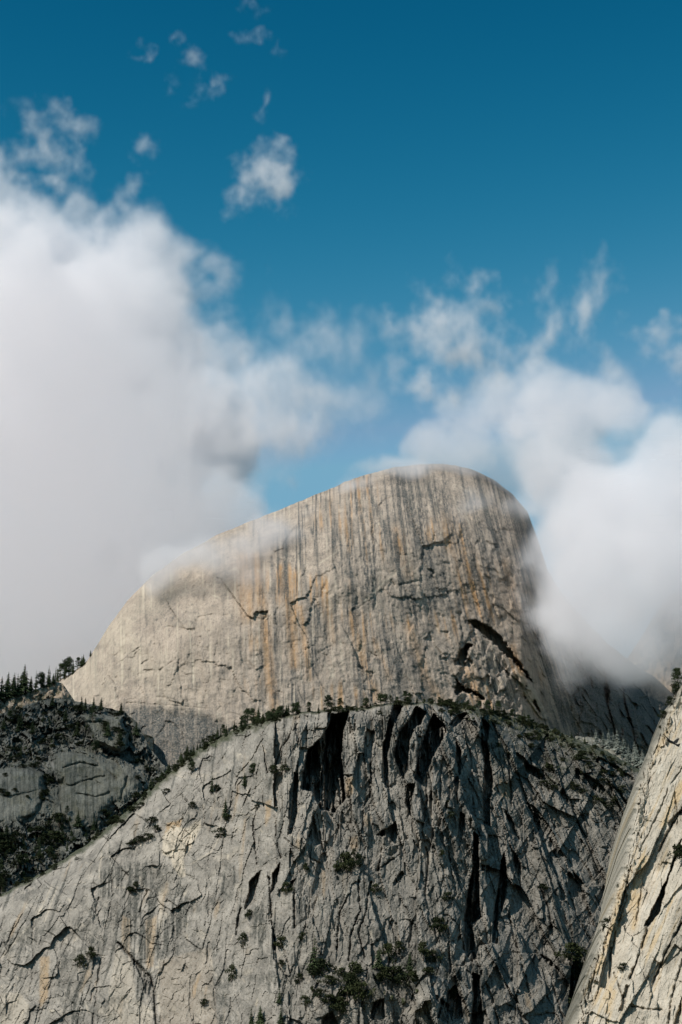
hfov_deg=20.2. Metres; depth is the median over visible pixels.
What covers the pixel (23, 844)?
fir tree
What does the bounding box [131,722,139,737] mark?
fir tree
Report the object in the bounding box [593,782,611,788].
shrub
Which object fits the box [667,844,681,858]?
shrub
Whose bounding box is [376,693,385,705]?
pine tree
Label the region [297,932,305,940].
shrub
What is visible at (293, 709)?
pine tree
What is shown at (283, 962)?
shrub
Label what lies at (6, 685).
fir tree
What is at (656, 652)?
cloud
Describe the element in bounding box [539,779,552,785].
shrub
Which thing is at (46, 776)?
shrub
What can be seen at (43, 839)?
shrub
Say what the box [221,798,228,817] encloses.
fir tree
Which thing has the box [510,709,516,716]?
pine tree
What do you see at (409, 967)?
fir tree
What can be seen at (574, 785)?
shrub
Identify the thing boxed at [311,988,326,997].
shrub
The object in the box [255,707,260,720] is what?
fir tree
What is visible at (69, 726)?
shrub
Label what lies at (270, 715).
pine tree
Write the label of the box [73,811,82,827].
fir tree
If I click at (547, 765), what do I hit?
shrub
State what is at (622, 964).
shrub
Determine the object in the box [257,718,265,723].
shrub
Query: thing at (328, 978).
shrub
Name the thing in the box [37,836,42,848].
fir tree
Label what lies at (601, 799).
shrub
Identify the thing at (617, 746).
fir tree
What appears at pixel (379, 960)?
fir tree
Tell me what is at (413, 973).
shrub
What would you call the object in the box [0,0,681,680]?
sky
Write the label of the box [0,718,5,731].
fir tree
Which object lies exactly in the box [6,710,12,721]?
pine tree
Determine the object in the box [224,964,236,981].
shrub
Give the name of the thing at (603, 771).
shrub
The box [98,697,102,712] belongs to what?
fir tree
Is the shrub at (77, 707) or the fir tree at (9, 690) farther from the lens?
the fir tree at (9, 690)
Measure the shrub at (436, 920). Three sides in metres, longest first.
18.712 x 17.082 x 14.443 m
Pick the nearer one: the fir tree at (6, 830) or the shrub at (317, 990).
the shrub at (317, 990)
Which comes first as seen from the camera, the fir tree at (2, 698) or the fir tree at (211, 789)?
the fir tree at (211, 789)
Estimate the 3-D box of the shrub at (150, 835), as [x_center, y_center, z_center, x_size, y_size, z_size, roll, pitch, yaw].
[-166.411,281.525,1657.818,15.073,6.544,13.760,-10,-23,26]
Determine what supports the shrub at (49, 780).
on the rocky hillside
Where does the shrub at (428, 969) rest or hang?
on the cliff at (377, 791)
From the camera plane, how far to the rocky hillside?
2871.34 m
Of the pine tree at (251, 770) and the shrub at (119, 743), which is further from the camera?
the shrub at (119, 743)
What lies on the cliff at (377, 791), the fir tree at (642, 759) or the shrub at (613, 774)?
the shrub at (613, 774)
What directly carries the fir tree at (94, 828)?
on the rocky hillside
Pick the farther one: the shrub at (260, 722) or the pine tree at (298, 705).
the shrub at (260, 722)
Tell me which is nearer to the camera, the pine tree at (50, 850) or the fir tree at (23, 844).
the pine tree at (50, 850)
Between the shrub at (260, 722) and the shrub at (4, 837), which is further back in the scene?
the shrub at (4, 837)
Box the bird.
[664,735,680,746]
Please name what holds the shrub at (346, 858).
on the cliff at (377, 791)
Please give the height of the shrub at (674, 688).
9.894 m
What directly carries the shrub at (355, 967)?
on the cliff at (377, 791)
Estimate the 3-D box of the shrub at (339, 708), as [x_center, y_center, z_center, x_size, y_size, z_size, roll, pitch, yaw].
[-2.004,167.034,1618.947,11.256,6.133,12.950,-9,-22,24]
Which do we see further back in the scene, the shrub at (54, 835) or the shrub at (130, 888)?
the shrub at (54, 835)
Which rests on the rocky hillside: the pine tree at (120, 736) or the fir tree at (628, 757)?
the pine tree at (120, 736)
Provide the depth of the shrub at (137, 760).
2949.59 m
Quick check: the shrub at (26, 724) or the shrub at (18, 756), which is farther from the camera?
the shrub at (26, 724)
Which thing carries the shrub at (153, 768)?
on the rocky hillside
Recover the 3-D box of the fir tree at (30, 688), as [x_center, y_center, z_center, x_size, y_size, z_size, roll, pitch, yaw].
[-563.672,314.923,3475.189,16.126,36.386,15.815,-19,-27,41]
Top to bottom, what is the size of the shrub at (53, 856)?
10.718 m
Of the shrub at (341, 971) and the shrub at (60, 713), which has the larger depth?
the shrub at (60, 713)
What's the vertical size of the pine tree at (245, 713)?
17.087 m
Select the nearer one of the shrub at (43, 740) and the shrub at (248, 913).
the shrub at (248, 913)
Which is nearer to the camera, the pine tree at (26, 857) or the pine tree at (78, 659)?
the pine tree at (26, 857)
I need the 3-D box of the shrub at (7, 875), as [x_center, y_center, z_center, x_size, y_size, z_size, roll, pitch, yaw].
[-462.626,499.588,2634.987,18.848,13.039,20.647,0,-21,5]
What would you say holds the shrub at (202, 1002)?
on the cliff at (377, 791)
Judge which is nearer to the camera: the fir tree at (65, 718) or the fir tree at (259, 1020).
the fir tree at (259, 1020)
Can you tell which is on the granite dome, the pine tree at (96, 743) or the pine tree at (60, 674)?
the pine tree at (60, 674)
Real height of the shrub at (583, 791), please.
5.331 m
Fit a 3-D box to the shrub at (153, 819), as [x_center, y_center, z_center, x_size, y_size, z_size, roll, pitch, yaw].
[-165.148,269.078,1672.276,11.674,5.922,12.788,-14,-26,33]
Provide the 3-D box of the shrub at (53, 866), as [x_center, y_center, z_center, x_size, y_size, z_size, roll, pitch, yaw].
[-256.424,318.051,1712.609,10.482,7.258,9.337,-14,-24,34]
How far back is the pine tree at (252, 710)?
1707.24 m
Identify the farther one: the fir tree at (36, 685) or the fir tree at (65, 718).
the fir tree at (36, 685)
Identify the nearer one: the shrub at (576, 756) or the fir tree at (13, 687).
the shrub at (576, 756)
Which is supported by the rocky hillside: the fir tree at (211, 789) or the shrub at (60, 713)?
the shrub at (60, 713)
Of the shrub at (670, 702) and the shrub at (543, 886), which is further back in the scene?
the shrub at (543, 886)
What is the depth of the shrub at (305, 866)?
1529.37 m
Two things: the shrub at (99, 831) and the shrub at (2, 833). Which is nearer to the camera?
the shrub at (99, 831)
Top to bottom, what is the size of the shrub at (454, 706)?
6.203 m
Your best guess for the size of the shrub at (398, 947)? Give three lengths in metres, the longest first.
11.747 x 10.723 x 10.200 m
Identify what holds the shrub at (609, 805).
on the cliff at (377, 791)
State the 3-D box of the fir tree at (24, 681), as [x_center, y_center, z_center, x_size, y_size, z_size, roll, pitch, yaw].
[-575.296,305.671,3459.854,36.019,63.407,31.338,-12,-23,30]
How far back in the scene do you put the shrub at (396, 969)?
1466.02 m
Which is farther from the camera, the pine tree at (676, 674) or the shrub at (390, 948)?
the shrub at (390, 948)
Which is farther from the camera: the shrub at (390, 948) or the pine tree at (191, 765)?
the pine tree at (191, 765)
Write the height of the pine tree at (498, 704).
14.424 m
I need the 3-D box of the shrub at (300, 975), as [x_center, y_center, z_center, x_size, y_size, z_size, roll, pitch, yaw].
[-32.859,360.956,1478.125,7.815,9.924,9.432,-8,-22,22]
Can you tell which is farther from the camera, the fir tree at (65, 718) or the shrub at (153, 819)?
the fir tree at (65, 718)
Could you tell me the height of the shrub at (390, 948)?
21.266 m
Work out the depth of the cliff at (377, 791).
1574.48 m
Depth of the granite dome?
3958.69 m
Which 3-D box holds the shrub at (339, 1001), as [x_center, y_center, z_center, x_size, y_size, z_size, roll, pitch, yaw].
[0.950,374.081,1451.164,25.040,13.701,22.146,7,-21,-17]
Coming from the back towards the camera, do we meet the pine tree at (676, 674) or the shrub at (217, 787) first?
the shrub at (217, 787)
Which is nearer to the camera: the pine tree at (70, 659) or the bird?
the bird
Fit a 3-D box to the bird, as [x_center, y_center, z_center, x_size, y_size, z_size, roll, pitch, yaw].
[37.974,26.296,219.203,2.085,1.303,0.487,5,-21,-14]
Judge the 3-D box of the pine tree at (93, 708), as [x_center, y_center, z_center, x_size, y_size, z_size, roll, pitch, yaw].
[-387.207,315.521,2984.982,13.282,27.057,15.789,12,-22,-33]
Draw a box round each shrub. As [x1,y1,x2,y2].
[0,832,14,843]
[0,834,11,846]
[0,839,21,856]
[0,870,11,878]
[0,880,7,891]
[8,831,23,843]
[9,754,23,761]
[10,852,24,869]
[12,706,22,713]
[23,722,37,728]
[25,763,38,767]
[29,825,51,838]
[30,852,44,862]
[35,836,45,846]
[36,830,72,848]
[37,738,47,743]
[42,773,53,779]
[44,778,53,784]
[44,820,53,827]
[47,734,65,739]
[48,862,57,869]
[50,854,58,859]
[51,812,67,826]
[53,710,63,716]
[64,724,75,729]
[69,705,85,711]
[73,954,87,967]
[84,946,96,959]
[95,829,102,835]
[101,808,110,815]
[114,741,124,746]
[126,805,135,811]
[126,886,136,893]
[129,791,140,798]
[131,835,147,842]
[134,758,142,764]
[135,801,144,808]
[141,832,153,839]
[145,816,158,822]
[148,767,157,771]
[152,824,161,831]
[200,998,208,1005]
[211,826,226,837]
[212,784,221,792]
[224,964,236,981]
[237,932,247,947]
[244,909,252,919]
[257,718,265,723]
[268,764,280,773]
[273,935,286,948]
[277,959,284,966]
[279,764,292,771]
[281,881,294,894]
[293,972,302,983]
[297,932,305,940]
[299,995,310,1006]
[302,863,310,873]
[306,958,336,975]
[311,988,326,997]
[316,975,340,984]
[321,993,335,1003]
[329,996,348,1013]
[332,966,350,976]
[333,851,353,871]
[335,706,345,712]
[336,971,356,1004]
[342,980,372,1000]
[343,960,364,981]
[352,852,365,867]
[370,883,382,893]
[374,964,392,983]
[376,940,396,965]
[379,964,408,985]
[394,940,405,952]
[407,970,418,978]
[417,939,430,960]
[422,967,435,975]
[425,949,442,962]
[428,916,448,933]
[441,891,454,901]
[447,709,460,714]
[449,705,460,710]
[515,716,528,721]
[525,732,538,740]
[537,883,548,890]
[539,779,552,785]
[541,763,558,771]
[547,784,559,789]
[553,942,587,960]
[570,784,580,790]
[571,753,585,760]
[571,959,583,980]
[576,788,586,792]
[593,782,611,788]
[593,797,603,804]
[599,769,607,776]
[599,918,609,926]
[603,800,615,808]
[608,771,616,777]
[617,962,626,970]
[657,710,666,718]
[665,696,675,705]
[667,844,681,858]
[670,683,680,697]
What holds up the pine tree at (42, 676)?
on the wooded shoulder
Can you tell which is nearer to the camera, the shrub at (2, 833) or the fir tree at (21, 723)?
the shrub at (2, 833)
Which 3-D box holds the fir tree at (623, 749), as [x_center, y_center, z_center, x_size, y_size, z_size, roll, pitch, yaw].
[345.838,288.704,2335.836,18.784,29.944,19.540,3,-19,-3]
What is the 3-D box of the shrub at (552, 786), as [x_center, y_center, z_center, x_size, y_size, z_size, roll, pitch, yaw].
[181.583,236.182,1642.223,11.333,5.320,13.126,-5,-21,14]
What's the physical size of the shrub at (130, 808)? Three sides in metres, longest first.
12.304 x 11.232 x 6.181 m
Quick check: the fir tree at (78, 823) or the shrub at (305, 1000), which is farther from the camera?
the fir tree at (78, 823)
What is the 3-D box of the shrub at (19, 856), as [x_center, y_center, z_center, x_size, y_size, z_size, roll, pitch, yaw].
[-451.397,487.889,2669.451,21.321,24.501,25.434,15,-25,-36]
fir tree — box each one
[0,677,5,701]
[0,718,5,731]
[3,674,13,699]
[4,823,10,836]
[5,684,11,698]
[9,673,19,698]
[15,717,20,731]
[16,713,24,729]
[17,665,30,694]
[20,834,25,848]
[28,676,33,690]
[29,722,36,734]
[33,672,38,693]
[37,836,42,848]
[45,668,50,687]
[50,694,54,706]
[63,708,68,724]
[73,721,79,736]
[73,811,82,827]
[82,700,87,710]
[91,817,95,831]
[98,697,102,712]
[103,721,112,737]
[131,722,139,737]
[164,762,170,773]
[209,775,213,794]
[215,729,219,739]
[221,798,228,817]
[241,774,246,789]
[249,1007,253,1023]
[254,1005,263,1023]
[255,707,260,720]
[275,988,281,1003]
[277,1006,284,1023]
[305,936,321,977]
[371,945,383,971]
[405,953,413,970]
[593,729,598,744]
[600,733,606,746]
[603,730,613,748]
[612,734,622,752]
[619,736,627,757]
[624,746,633,763]
[631,744,640,767]
[638,752,644,768]
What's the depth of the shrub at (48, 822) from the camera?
2771.82 m
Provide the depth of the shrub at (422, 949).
1477.71 m
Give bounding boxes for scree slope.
[569,736,644,768]
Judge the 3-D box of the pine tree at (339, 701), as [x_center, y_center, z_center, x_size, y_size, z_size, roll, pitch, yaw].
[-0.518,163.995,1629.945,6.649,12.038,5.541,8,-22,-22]
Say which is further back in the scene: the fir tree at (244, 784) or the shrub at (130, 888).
the fir tree at (244, 784)
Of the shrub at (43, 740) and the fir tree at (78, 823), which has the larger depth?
the shrub at (43, 740)
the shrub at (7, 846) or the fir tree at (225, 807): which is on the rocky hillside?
the shrub at (7, 846)
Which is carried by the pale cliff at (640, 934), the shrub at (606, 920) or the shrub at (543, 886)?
the shrub at (606, 920)
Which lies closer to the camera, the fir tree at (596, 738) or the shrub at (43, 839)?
the fir tree at (596, 738)
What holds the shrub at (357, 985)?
on the cliff at (377, 791)
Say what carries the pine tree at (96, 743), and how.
on the rocky hillside
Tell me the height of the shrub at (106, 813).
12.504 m
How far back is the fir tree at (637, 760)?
2288.67 m
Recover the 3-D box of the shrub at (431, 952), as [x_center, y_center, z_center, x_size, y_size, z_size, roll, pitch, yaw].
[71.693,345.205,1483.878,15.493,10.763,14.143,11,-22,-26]
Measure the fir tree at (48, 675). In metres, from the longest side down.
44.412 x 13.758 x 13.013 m
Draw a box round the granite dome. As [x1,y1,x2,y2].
[59,464,672,767]
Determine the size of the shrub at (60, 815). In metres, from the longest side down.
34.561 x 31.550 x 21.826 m
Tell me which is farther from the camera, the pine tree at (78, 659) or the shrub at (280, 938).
the pine tree at (78, 659)
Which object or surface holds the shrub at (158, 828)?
on the cliff at (377, 791)
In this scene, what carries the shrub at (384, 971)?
on the cliff at (377, 791)
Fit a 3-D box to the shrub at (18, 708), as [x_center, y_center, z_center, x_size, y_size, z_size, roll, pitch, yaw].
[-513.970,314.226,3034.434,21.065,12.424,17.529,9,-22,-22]
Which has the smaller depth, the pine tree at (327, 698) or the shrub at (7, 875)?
the pine tree at (327, 698)
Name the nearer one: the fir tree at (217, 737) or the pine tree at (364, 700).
the pine tree at (364, 700)
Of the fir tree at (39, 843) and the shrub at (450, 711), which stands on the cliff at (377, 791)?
the shrub at (450, 711)
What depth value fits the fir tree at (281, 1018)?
1448.38 m
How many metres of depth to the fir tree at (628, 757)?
2301.86 m
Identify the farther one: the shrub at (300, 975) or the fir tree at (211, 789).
the fir tree at (211, 789)
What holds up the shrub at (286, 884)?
on the cliff at (377, 791)
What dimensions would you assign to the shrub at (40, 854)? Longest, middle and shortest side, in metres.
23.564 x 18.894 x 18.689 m
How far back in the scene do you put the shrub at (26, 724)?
3016.25 m
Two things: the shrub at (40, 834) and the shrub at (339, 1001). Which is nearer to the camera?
the shrub at (339, 1001)
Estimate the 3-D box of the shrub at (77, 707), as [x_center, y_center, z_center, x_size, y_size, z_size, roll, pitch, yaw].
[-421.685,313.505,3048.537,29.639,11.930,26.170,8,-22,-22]
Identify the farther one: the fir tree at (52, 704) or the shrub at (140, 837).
the fir tree at (52, 704)
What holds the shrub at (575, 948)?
on the cliff at (377, 791)
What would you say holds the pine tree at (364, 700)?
on the cliff at (377, 791)
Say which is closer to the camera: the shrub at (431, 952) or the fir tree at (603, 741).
the shrub at (431, 952)
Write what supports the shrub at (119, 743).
on the rocky hillside
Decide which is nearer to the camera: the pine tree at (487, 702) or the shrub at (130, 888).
the shrub at (130, 888)
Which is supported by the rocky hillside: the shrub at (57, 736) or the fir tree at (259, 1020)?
the shrub at (57, 736)
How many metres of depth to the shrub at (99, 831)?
1731.24 m
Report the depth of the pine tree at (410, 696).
1635.70 m
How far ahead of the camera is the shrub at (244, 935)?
1524.86 m
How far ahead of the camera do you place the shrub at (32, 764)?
2893.15 m
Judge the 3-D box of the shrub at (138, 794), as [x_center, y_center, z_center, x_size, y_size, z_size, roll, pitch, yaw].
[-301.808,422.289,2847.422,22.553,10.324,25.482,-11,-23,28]
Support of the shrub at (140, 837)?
on the cliff at (377, 791)
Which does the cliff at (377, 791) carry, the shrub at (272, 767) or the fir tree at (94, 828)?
the shrub at (272, 767)
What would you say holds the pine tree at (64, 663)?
on the granite dome
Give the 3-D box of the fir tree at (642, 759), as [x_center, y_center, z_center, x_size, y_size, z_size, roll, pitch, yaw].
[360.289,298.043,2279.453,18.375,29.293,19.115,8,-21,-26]
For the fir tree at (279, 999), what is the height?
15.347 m
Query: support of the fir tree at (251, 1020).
on the cliff at (377, 791)
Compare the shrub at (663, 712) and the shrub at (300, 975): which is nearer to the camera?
the shrub at (663, 712)
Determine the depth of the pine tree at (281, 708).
1641.93 m
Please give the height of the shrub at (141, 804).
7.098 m
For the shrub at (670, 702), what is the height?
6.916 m
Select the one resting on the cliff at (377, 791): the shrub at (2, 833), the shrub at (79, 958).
the shrub at (79, 958)
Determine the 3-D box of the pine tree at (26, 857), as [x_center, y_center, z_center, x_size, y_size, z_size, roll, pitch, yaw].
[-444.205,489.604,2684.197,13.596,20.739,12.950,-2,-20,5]
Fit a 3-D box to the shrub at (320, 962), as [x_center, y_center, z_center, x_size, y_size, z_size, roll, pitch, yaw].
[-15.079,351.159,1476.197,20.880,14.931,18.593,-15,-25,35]
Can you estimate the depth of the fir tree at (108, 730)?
2953.94 m
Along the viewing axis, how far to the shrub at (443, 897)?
1517.49 m
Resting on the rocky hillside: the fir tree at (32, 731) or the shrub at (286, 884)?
the fir tree at (32, 731)
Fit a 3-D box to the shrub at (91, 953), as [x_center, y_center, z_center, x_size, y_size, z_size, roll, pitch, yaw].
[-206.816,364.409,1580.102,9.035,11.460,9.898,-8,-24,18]
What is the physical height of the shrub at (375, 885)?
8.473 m
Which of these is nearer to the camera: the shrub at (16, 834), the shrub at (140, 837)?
the shrub at (140, 837)
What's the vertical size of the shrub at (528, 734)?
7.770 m
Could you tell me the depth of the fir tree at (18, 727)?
3006.54 m
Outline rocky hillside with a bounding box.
[0,698,167,893]
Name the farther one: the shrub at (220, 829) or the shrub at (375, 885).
the shrub at (220, 829)
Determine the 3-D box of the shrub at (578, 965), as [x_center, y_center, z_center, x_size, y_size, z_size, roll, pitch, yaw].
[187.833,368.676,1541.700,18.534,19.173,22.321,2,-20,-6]
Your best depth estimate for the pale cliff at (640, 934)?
1005.49 m
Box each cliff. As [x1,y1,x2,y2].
[0,702,639,1023]
[563,683,681,1023]
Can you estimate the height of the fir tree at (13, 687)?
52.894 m
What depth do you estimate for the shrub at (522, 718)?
1711.65 m
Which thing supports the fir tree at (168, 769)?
on the cliff at (377, 791)
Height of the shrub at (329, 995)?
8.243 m
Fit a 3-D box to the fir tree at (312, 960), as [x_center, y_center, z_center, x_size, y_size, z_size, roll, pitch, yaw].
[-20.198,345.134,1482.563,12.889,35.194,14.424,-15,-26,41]
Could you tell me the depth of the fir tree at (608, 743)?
2360.26 m
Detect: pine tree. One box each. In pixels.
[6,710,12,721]
[23,853,28,867]
[35,671,45,688]
[47,847,52,858]
[56,663,63,680]
[60,658,70,678]
[63,657,74,676]
[74,657,80,669]
[89,706,96,721]
[90,739,100,754]
[115,734,124,751]
[186,761,195,771]
[240,708,250,724]
[248,708,256,723]
[248,763,255,777]
[267,711,273,720]
[278,705,284,718]
[289,703,297,715]
[294,702,301,714]
[323,695,334,709]
[337,698,342,706]
[362,697,368,706]
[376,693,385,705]
[406,692,412,699]
[483,700,491,709]
[495,700,501,709]
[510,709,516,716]
[670,667,681,684]
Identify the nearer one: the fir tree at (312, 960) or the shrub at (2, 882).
the fir tree at (312, 960)
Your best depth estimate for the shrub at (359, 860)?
1525.98 m
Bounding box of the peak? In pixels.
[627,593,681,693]
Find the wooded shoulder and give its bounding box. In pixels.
[0,681,153,750]
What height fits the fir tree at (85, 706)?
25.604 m
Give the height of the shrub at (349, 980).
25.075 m
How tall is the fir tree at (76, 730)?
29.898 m
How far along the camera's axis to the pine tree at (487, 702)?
1686.84 m
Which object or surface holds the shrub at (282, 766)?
on the cliff at (377, 791)

